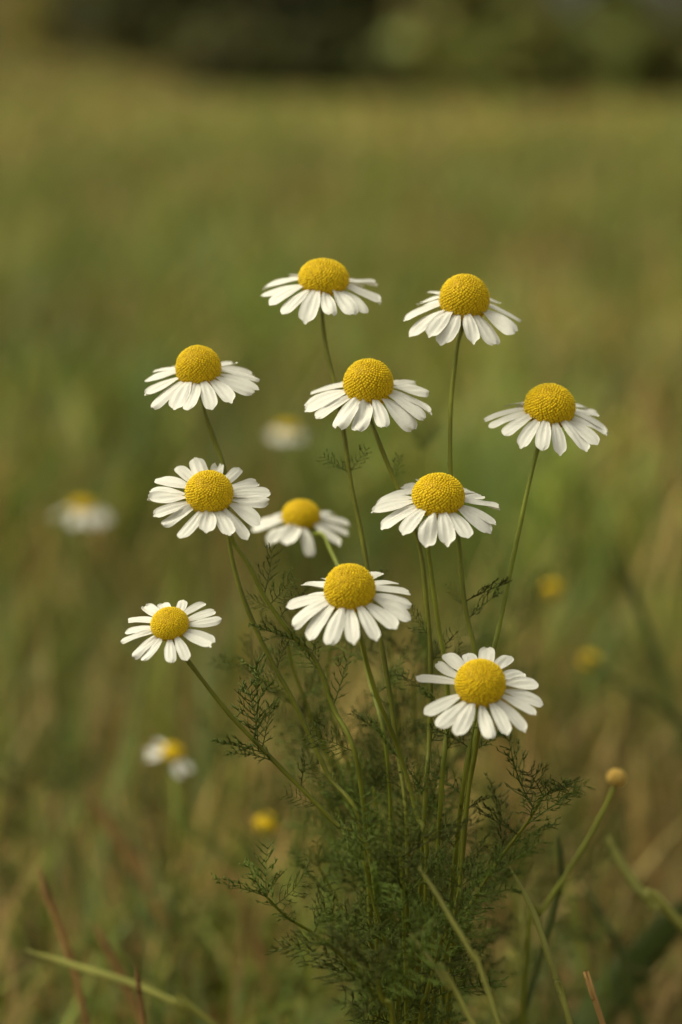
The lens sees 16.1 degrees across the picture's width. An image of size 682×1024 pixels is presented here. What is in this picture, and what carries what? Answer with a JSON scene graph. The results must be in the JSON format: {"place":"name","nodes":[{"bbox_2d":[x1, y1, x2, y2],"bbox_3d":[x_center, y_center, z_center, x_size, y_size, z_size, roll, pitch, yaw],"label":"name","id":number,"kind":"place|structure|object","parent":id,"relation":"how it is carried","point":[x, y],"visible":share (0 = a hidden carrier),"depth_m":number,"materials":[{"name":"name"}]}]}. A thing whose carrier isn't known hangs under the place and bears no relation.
{"place":"outdoors","nodes":[
{"label":"outdoors","id":0,"kind":"place"},
{"bbox_2d":[0,109,681,607],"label":"meadow grass","id":1,"kind":"structure","parent":0,"point":[52,377],"depth_m":2.23,"materials":[{"name":"green plant"}]},
{"bbox_2d":[0,47,681,148],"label":"grass","id":2,"kind":"structure","parent":0,"point":[123,106],"depth_m":11.70,"materials":[{"name":"green plant"}]},
{"bbox_2d":[0,54,681,1023],"bbox_3d":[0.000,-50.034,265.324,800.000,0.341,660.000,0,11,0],"label":"ground","id":3,"kind":"structure","parent":0,"point":[68,76],"depth_m":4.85,"materials":[{"name":"green plant"}]},
{"bbox_2d":[0,0,96,53],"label":"tree","id":4,"kind":"object","parent":3,"relation":"on","point":[2,47],"visible":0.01,"depth_m":35.20,"materials":[{"name":"green plant"}]},
{"bbox_2d":[0,0,112,54],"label":"tree","id":5,"kind":"object","parent":3,"relation":"on","point":[36,26],"visible":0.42,"depth_m":28.58,"materials":[{"name":"green plant"}]},
{"bbox_2d":[0,712,124,1023],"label":"chamomile shoot","id":6,"kind":"object","parent":3,"relation":"on","point":[41,845],"visible":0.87,"depth_m":0.72,"materials":[{"name":"green plant"}]},
{"bbox_2d":[38,867,90,1023],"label":"dry stalk","id":7,"kind":"object","parent":3,"relation":"on","point":[59,925],"visible":1,"depth_m":0.56,"materials":[{"name":"plant"}]},
{"bbox_2d":[26,599,134,864],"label":"chamomile shoot","id":8,"kind":"object","parent":3,"relation":"on","point":[72,733],"visible":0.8,"depth_m":0.89,"materials":[{"name":"green plant"}]},
{"bbox_2d":[51,499,110,823],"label":"chamomile flower","id":9,"kind":"object","parent":3,"relation":"on","point":[84,508],"visible":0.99,"depth_m":0.90,"materials":[{"name":"white plant"}]},
{"bbox_2d":[0,0,205,59],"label":"tree","id":10,"kind":"object","parent":3,"relation":"on","point":[74,22],"visible":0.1,"depth_m":24.10,"materials":[{"name":"green plant"}]},
{"bbox_2d":[70,1,138,56],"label":"shrub","id":11,"kind":"object","parent":3,"relation":"on","point":[75,43],"visible":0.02,"depth_m":25.36,"materials":[{"name":"green plant"}]},
{"bbox_2d":[94,923,141,1023],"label":"dry stalk","id":12,"kind":"object","parent":3,"relation":"on","point":[114,962],"visible":0.87,"depth_m":0.59,"materials":[{"name":"plant"}]},
{"bbox_2d":[26,950,215,1023],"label":"grass blade","id":13,"kind":"object","parent":3,"relation":"on","point":[179,1002],"depth_m":0.55,"materials":[{"name":"green plant"}]},
{"bbox_2d":[135,963,145,1023],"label":"dry stalk","id":14,"kind":"object","parent":3,"relation":"on","point":[140,996],"visible":1,"depth_m":0.52,"materials":[{"name":"brown plant"}]},
{"bbox_2d":[75,0,222,69],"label":"shrub","id":15,"kind":"object","parent":3,"relation":"on","point":[129,20],"visible":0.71,"depth_m":21.96,"materials":[{"name":"green plant"}]},
{"bbox_2d":[82,786,218,1023],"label":"dry stalk","id":16,"kind":"object","parent":3,"relation":"on","point":[132,860],"visible":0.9,"depth_m":0.72,"materials":[{"name":"plant"}]},
{"bbox_2d":[145,740,191,1023],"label":"chamomile flower","id":17,"kind":"object","parent":3,"relation":"on","point":[171,752],"visible":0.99,"depth_m":0.69,"materials":[{"name":"white plant"}]},
{"bbox_2d":[93,867,245,1023],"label":"chamomile shoot","id":18,"kind":"object","parent":3,"relation":"on","point":[131,969],"visible":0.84,"depth_m":0.66,"materials":[{"name":"green plant"}]},
{"bbox_2d":[150,702,272,1023],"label":"chamomile shoot","id":19,"kind":"object","parent":3,"relation":"on","point":[226,920],"visible":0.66,"depth_m":0.73,"materials":[{"name":"green plant"}]},
{"bbox_2d":[130,0,307,73],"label":"tree","id":20,"kind":"object","parent":3,"relation":"on","point":[219,3],"visible":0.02,"depth_m":22.35,"materials":[{"name":"green plant"}]},
{"bbox_2d":[143,0,307,92],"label":"shrub","id":21,"kind":"object","parent":3,"relation":"on","point":[232,47],"visible":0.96,"depth_m":17.97,"materials":[{"name":"green plant"}]},
{"bbox_2d":[139,0,313,37],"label":"tree","id":22,"kind":"object","parent":3,"relation":"on","point":[197,11],"visible":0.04,"depth_m":21.93,"materials":[{"name":"green plant"}]},
{"bbox_2d":[219,860,283,1023],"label":"dry stalk","id":23,"kind":"object","parent":3,"relation":"on","point":[259,948],"visible":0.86,"depth_m":0.70,"materials":[{"name":"plant"}]},
{"bbox_2d":[144,345,374,1023],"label":"chamomile flower","id":24,"kind":"object","parent":3,"relation":"on","point":[197,370],"visible":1,"depth_m":0.48,"materials":[{"name":"white plant"}]},
{"bbox_2d":[147,457,375,1023],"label":"chamomile flower","id":25,"kind":"object","parent":3,"relation":"on","point":[212,492],"visible":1,"depth_m":0.47,"materials":[{"name":"white plant"}]},
{"bbox_2d":[121,600,404,1023],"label":"chamomile flower","id":26,"kind":"object","parent":3,"relation":"on","point":[169,623],"visible":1,"depth_m":0.47,"materials":[{"name":"white plant"}]},
{"bbox_2d":[255,814,277,1020],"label":"chamomile flower","id":27,"kind":"object","parent":3,"relation":"on","point":[269,824],"visible":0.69,"depth_m":0.67,"materials":[{"name":"plant"}]},
{"bbox_2d":[267,423,308,778],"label":"chamomile flower","id":28,"kind":"object","parent":3,"relation":"on","point":[286,429],"visible":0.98,"depth_m":0.92,"materials":[{"name":"white plant"}]},
{"bbox_2d":[227,748,354,1023],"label":"chamomile shoot","id":29,"kind":"object","parent":3,"relation":"on","point":[253,858],"visible":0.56,"depth_m":0.62,"materials":[{"name":"green plant"}]},
{"bbox_2d":[104,0,503,90],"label":"tree","id":30,"kind":"object","parent":3,"relation":"on","point":[276,5],"visible":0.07,"depth_m":19.14,"materials":[{"name":"green plant"}]},
{"bbox_2d":[211,838,413,1023],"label":"chamomile shoot","id":31,"kind":"object","parent":3,"relation":"on","point":[265,892],"visible":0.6,"depth_m":0.48,"materials":[{"name":"green plant"}]},
{"bbox_2d":[206,628,441,1023],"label":"chamomile shoot","id":32,"kind":"object","parent":3,"relation":"on","point":[244,667],"visible":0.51,"depth_m":0.52,"materials":[{"name":"green plant"}]},
{"bbox_2d":[250,499,407,994],"bbox_3d":[-0.003,0.102,0.537,0.034,0.209,0.094,0,11,0],"label":"chamomile flower","id":33,"kind":"object","parent":3,"relation":"on","point":[301,517],"visible":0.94,"depth_m":0.52,"materials":[{"name":"white plant"}]},
{"bbox_2d":[257,597,403,1023],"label":"chamomile shoot","id":34,"kind":"object","parent":3,"relation":"on","point":[310,713],"visible":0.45,"depth_m":0.52,"materials":[{"name":"green plant"}]},
{"bbox_2d":[277,758,394,941],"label":"chamomile shoot","id":35,"kind":"object","parent":3,"relation":"on","point":[301,823],"visible":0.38,"depth_m":0.55,"materials":[{"name":"green plant"}]},
{"bbox_2d":[270,0,405,96],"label":"shrub","id":36,"kind":"object","parent":3,"relation":"on","point":[323,67],"visible":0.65,"depth_m":17.14,"materials":[{"name":"green plant"}]},
{"bbox_2d":[260,258,418,1023],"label":"chamomile flower","id":37,"kind":"object","parent":3,"relation":"on","point":[322,281],"visible":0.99,"depth_m":0.49,"materials":[{"name":"white plant"}]},
{"bbox_2d":[0,394,681,1023],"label":"grass","id":38,"kind":"structure","parent":3,"relation":"on","point":[238,1006],"depth_m":0.90,"materials":[{"name":"green plant"}]},
{"bbox_2d":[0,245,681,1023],"bbox_3d":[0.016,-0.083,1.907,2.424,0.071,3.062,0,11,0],"label":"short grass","id":39,"kind":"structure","parent":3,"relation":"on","point":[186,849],"depth_m":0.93,"materials":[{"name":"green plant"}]},
{"bbox_2d":[285,837,396,1023],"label":"chamomile shoot","id":40,"kind":"object","parent":3,"relation":"on","point":[301,864],"visible":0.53,"depth_m":0.50,"materials":[{"name":"green plant"}]},
{"bbox_2d":[0,257,681,1023],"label":"herbs","id":41,"kind":"object","parent":3,"relation":"on","point":[210,923],"visible":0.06,"depth_m":0.94,"materials":[{"name":"green plant"}]},
{"bbox_2d":[3,251,681,1023],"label":"fallen straw","id":42,"kind":"object","parent":3,"relation":"on","point":[305,907],"visible":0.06,"depth_m":0.99,"materials":[{"name":"beige plant"}]},
{"bbox_2d":[271,687,415,1018],"bbox_3d":[0.001,0.117,0.554,0.032,0.172,0.054,0,11,0],"label":"chamomile shoot","id":43,"kind":"object","parent":3,"relation":"on","point":[310,759],"visible":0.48,"depth_m":0.53,"materials":[{"name":"green plant"}]},
{"bbox_2d":[302,751,400,1023],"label":"chamomile shoot","id":44,"kind":"object","parent":3,"relation":"on","point":[325,831],"visible":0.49,"depth_m":0.52,"materials":[{"name":"green plant"}]},
{"bbox_2d":[269,910,438,1023],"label":"chamomile shoot","id":45,"kind":"object","parent":3,"relation":"on","point":[343,926],"visible":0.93,"depth_m":0.46,"materials":[{"name":"green plant"}]},
{"bbox_2d":[309,688,420,1017],"bbox_3d":[0.010,0.117,0.578,0.027,0.164,0.056,2,11,12],"label":"chamomile shoot","id":46,"kind":"object","parent":3,"relation":"on","point":[354,774],"visible":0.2,"depth_m":0.55,"materials":[{"name":"green plant"}]},
{"bbox_2d":[296,605,434,1013],"bbox_3d":[0.010,0.109,0.545,0.027,0.192,0.054,6,12,28],"label":"chamomile shoot","id":47,"kind":"object","parent":3,"relation":"on","point":[348,719],"visible":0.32,"depth_m":0.52,"materials":[{"name":"green plant"}]},
{"bbox_2d":[286,563,456,1023],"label":"chamomile flower","id":48,"kind":"object","parent":3,"relation":"on","point":[350,589],"visible":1,"depth_m":0.46,"materials":[{"name":"white plant"}]},
{"bbox_2d":[320,733,427,1023],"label":"chamomile shoot","id":49,"kind":"object","parent":3,"relation":"on","point":[375,804],"visible":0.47,"depth_m":0.50,"materials":[{"name":"green plant"}]},
{"bbox_2d":[308,883,442,1023],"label":"chamomile shoot","id":50,"kind":"object","parent":3,"relation":"on","point":[354,927],"visible":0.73,"depth_m":0.46,"materials":[{"name":"green plant"}]},
{"bbox_2d":[317,831,441,1020],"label":"chamomile shoot","id":51,"kind":"object","parent":3,"relation":"on","point":[382,919],"visible":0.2,"depth_m":0.51,"materials":[{"name":"green plant"}]},
{"bbox_2d":[304,358,458,1023],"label":"chamomile flower","id":52,"kind":"object","parent":3,"relation":"on","point":[368,385],"visible":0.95,"depth_m":0.48,"materials":[{"name":"white plant"}]},
{"bbox_2d":[304,785,459,1023],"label":"chamomile shoot","id":53,"kind":"object","parent":3,"relation":"on","point":[379,894],"visible":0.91,"depth_m":0.46,"materials":[{"name":"green plant"}]},
{"bbox_2d":[298,909,467,1023],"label":"chamomile shoot","id":54,"kind":"object","parent":3,"relation":"on","point":[381,969],"visible":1,"depth_m":0.44,"materials":[{"name":"green plant"}]},
{"bbox_2d":[225,0,550,93],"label":"tree","id":55,"kind":"object","parent":3,"relation":"on","point":[298,14],"visible":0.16,"depth_m":18.02,"materials":[{"name":"green plant"}]},
{"bbox_2d":[334,839,460,1023],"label":"chamomile shoot","id":56,"kind":"object","parent":3,"relation":"on","point":[410,972],"visible":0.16,"depth_m":0.51,"materials":[{"name":"green plant"}]},
{"bbox_2d":[345,657,457,969],"bbox_3d":[0.015,0.113,0.586,0.027,0.169,0.049,0,11,0],"label":"chamomile shoot","id":57,"kind":"object","parent":3,"relation":"on","point":[416,701],"visible":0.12,"depth_m":0.56,"materials":[{"name":"green plant"}]},
{"bbox_2d":[350,604,456,907],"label":"chamomile shoot","id":58,"kind":"object","parent":3,"relation":"on","point":[389,646],"visible":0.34,"depth_m":0.54,"materials":[{"name":"green plant"}]},
{"bbox_2d":[363,619,449,982],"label":"chamomile shoot","id":59,"kind":"object","parent":3,"relation":"on","point":[421,738],"visible":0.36,"depth_m":0.53,"materials":[{"name":"green plant"}]},
{"bbox_2d":[350,693,463,1006],"bbox_3d":[0.015,0.119,0.546,0.027,0.172,0.054,0,11,0],"label":"chamomile shoot","id":60,"kind":"object","parent":3,"relation":"on","point":[404,740],"visible":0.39,"depth_m":0.51,"materials":[{"name":"green plant"}]},
{"bbox_2d":[348,784,484,1023],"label":"chamomile shoot","id":61,"kind":"object","parent":3,"relation":"on","point":[402,876],"visible":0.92,"depth_m":0.46,"materials":[{"name":"green plant"}]},
{"bbox_2d":[360,762,474,1023],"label":"chamomile shoot","id":62,"kind":"object","parent":3,"relation":"on","point":[449,808],"visible":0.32,"depth_m":0.51,"materials":[{"name":"green plant"}]},
{"bbox_2d":[348,0,500,99],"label":"shrub","id":63,"kind":"object","parent":3,"relation":"on","point":[401,77],"visible":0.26,"depth_m":15.77,"materials":[{"name":"green plant"}]},
{"bbox_2d":[406,418,448,881],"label":"chamomile shoot","id":64,"kind":"object","parent":3,"relation":"on","point":[425,555],"visible":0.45,"depth_m":0.58,"materials":[{"name":"green plant"}]},
{"bbox_2d":[371,472,499,1017],"bbox_3d":[0.022,0.100,0.502,0.024,0.224,0.048,3,11,16],"label":"chamomile flower","id":65,"kind":"object","parent":3,"relation":"on","point":[439,499],"visible":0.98,"depth_m":0.47,"materials":[{"name":"white plant"}]},
{"bbox_2d":[381,718,490,1021],"bbox_3d":[0.017,0.120,0.578,0.028,0.158,0.057,-3,11,-15],"label":"chamomile shoot","id":66,"kind":"object","parent":3,"relation":"on","point":[461,752],"visible":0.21,"depth_m":0.54,"materials":[{"name":"green plant"}]},
{"bbox_2d":[378,880,499,1023],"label":"chamomile shoot","id":67,"kind":"object","parent":3,"relation":"on","point":[452,965],"visible":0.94,"depth_m":0.46,"materials":[{"name":"green plant"}]},
{"bbox_2d":[410,933,474,1023],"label":"grass blade","id":68,"kind":"object","parent":3,"relation":"on","point":[443,975],"depth_m":0.44,"materials":[{"name":"green plant"}]},
{"bbox_2d":[381,815,508,1014],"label":"chamomile shoot","id":69,"kind":"object","parent":3,"relation":"on","point":[481,945],"visible":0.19,"depth_m":0.51,"materials":[{"name":"green plant"}]},
{"bbox_2d":[382,835,508,1023],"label":"chamomile shoot","id":70,"kind":"object","parent":3,"relation":"on","point":[479,881],"visible":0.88,"depth_m":0.47,"materials":[{"name":"green plant"}]},
{"bbox_2d":[382,0,512,103],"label":"tree","id":71,"kind":"object","parent":3,"relation":"on","point":[453,40],"visible":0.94,"depth_m":15.00,"materials":[{"name":"green plant"}]},
{"bbox_2d":[416,693,499,971],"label":"chamomile shoot","id":72,"kind":"object","parent":3,"relation":"on","point":[450,793],"visible":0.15,"depth_m":0.53,"materials":[{"name":"green plant"}]},
{"bbox_2d":[418,867,500,1023],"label":"grass blade","id":73,"kind":"object","parent":3,"relation":"on","point":[473,955],"depth_m":0.44,"materials":[{"name":"green plant"}]},
{"bbox_2d":[403,274,521,1023],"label":"chamomile flower","id":74,"kind":"object","parent":3,"relation":"on","point":[463,302],"visible":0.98,"depth_m":0.48,"materials":[{"name":"white plant"}]},
{"bbox_2d":[387,812,543,1020],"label":"chamomile shoot","id":75,"kind":"object","parent":3,"relation":"on","point":[508,841],"visible":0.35,"depth_m":0.52,"materials":[{"name":"green plant"}]},
{"bbox_2d":[404,590,535,1023],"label":"chamomile shoot","id":76,"kind":"object","parent":3,"relation":"on","point":[478,643],"visible":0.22,"depth_m":0.62,"materials":[{"name":"green plant"}]},
{"bbox_2d":[411,647,542,1023],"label":"chamomile flower","id":77,"kind":"object","parent":3,"relation":"on","point":[481,681],"visible":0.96,"depth_m":0.45,"materials":[{"name":"white plant"}]},
{"bbox_2d":[435,910,520,1023],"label":"chamomile shoot","id":78,"kind":"object","parent":3,"relation":"on","point":[489,962],"visible":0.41,"depth_m":0.53,"materials":[{"name":"green plant"}]},
{"bbox_2d":[398,730,595,1023],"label":"chamomile shoot","id":79,"kind":"object","parent":3,"relation":"on","point":[567,783],"visible":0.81,"depth_m":0.48,"materials":[{"name":"green plant"}]},
{"bbox_2d":[422,383,608,1023],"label":"chamomile flower","id":80,"kind":"object","parent":3,"relation":"on","point":[546,408],"visible":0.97,"depth_m":0.48,"materials":[{"name":"white plant"}]},
{"bbox_2d":[450,539,586,1022],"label":"chamomile shoot","id":81,"kind":"object","parent":3,"relation":"on","point":[554,775],"visible":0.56,"depth_m":0.66,"materials":[{"name":"green plant"}]},
{"bbox_2d":[457,816,607,1023],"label":"chamomile shoot","id":82,"kind":"object","parent":3,"relation":"on","point":[552,1005],"visible":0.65,"depth_m":0.59,"materials":[{"name":"green plant"}]},
{"bbox_2d":[518,833,563,1023],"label":"grass blade","id":83,"kind":"object","parent":3,"relation":"on","point":[547,931],"depth_m":0.53,"materials":[{"name":"green plant"}]},
{"bbox_2d":[485,0,597,104],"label":"shrub","id":84,"kind":"object","parent":3,"relation":"on","point":[543,46],"visible":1,"depth_m":14.72,"materials":[{"name":"green plant"}]},
{"bbox_2d":[510,868,572,1023],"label":"grass blade","id":85,"kind":"object","parent":3,"relation":"on","point":[556,978],"depth_m":0.49,"materials":[{"name":"green plant"}]},
{"bbox_2d":[537,580,561,905],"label":"chamomile flower","id":86,"kind":"object","parent":3,"relation":"on","point":[554,588],"visible":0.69,"depth_m":0.80,"materials":[{"name":"green plant"}]},
{"bbox_2d":[521,653,623,866],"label":"chamomile shoot","id":87,"kind":"object","parent":3,"relation":"on","point":[583,697],"visible":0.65,"depth_m":0.90,"materials":[{"name":"green plant"}]},
{"bbox_2d":[520,768,625,1023],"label":"flower bud","id":88,"kind":"object","parent":3,"relation":"on","point":[615,777],"visible":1,"depth_m":0.53,"materials":[{"name":"green plant"}]},
{"bbox_2d":[580,653,599,930],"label":"chamomile flower","id":89,"kind":"object","parent":3,"relation":"on","point":[585,663],"visible":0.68,"depth_m":0.80,"materials":[{"name":"green plant"}]},
{"bbox_2d":[583,971,605,1023],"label":"dry stalk","id":90,"kind":"object","parent":3,"relation":"on","point":[591,989],"visible":1,"depth_m":0.46,"materials":[{"name":"plant"}]},
{"bbox_2d":[555,0,659,104],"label":"tree","id":91,"kind":"object","parent":3,"relation":"on","point":[592,11],"visible":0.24,"depth_m":14.96,"materials":[{"name":"green plant"}]},
{"bbox_2d":[579,874,642,1023],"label":"grass blade","id":92,"kind":"object","parent":3,"relation":"on","point":[615,940],"depth_m":0.60,"materials":[{"name":"green plant"}]},
{"bbox_2d":[564,899,681,1023],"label":"grass blade","id":93,"kind":"object","parent":3,"relation":"on","point":[649,954],"depth_m":0.68,"materials":[{"name":"green plant"}]},
{"bbox_2d":[580,656,680,723],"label":"grass blade","id":94,"kind":"object","parent":3,"relation":"on","point":[642,696],"depth_m":0.74,"materials":[{"name":"green plant"}]},
{"bbox_2d":[582,0,681,105],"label":"shrub","id":95,"kind":"object","parent":3,"relation":"on","point":[624,42],"visible":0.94,"depth_m":14.79,"materials":[{"name":"green plant"}]},
{"bbox_2d":[606,629,681,846],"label":"chamomile shoot","id":96,"kind":"object","parent":3,"relation":"on","point":[649,719],"visible":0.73,"depth_m":0.92,"materials":[{"name":"green plant"}]},
{"bbox_2d":[607,836,681,932],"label":"grass blade","id":97,"kind":"object","parent":3,"relation":"on","point":[652,901],"depth_m":0.55,"materials":[{"name":"green plant"}]},
{"bbox_2d":[619,547,681,743],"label":"grass blade","id":98,"kind":"object","parent":3,"relation":"on","point":[657,663],"depth_m":0.74,"materials":[{"name":"green plant"}]},
{"bbox_2d":[641,0,681,104],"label":"tree","id":99,"kind":"object","parent":3,"relation":"on","point":[676,91],"visible":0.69,"depth_m":14.91,"materials":[{"name":"green plant"}]},
{"bbox_2d":[649,373,681,591],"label":"dry stalk","id":100,"kind":"object","parent":3,"relation":"on","point":[669,461],"visible":0.94,"depth_m":1.30,"materials":[{"name":"plant"}]},
{"bbox_2d":[0,0,681,53],"label":"sky","id":101,"kind":"structure","parent":0,"point":[666,8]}
]}

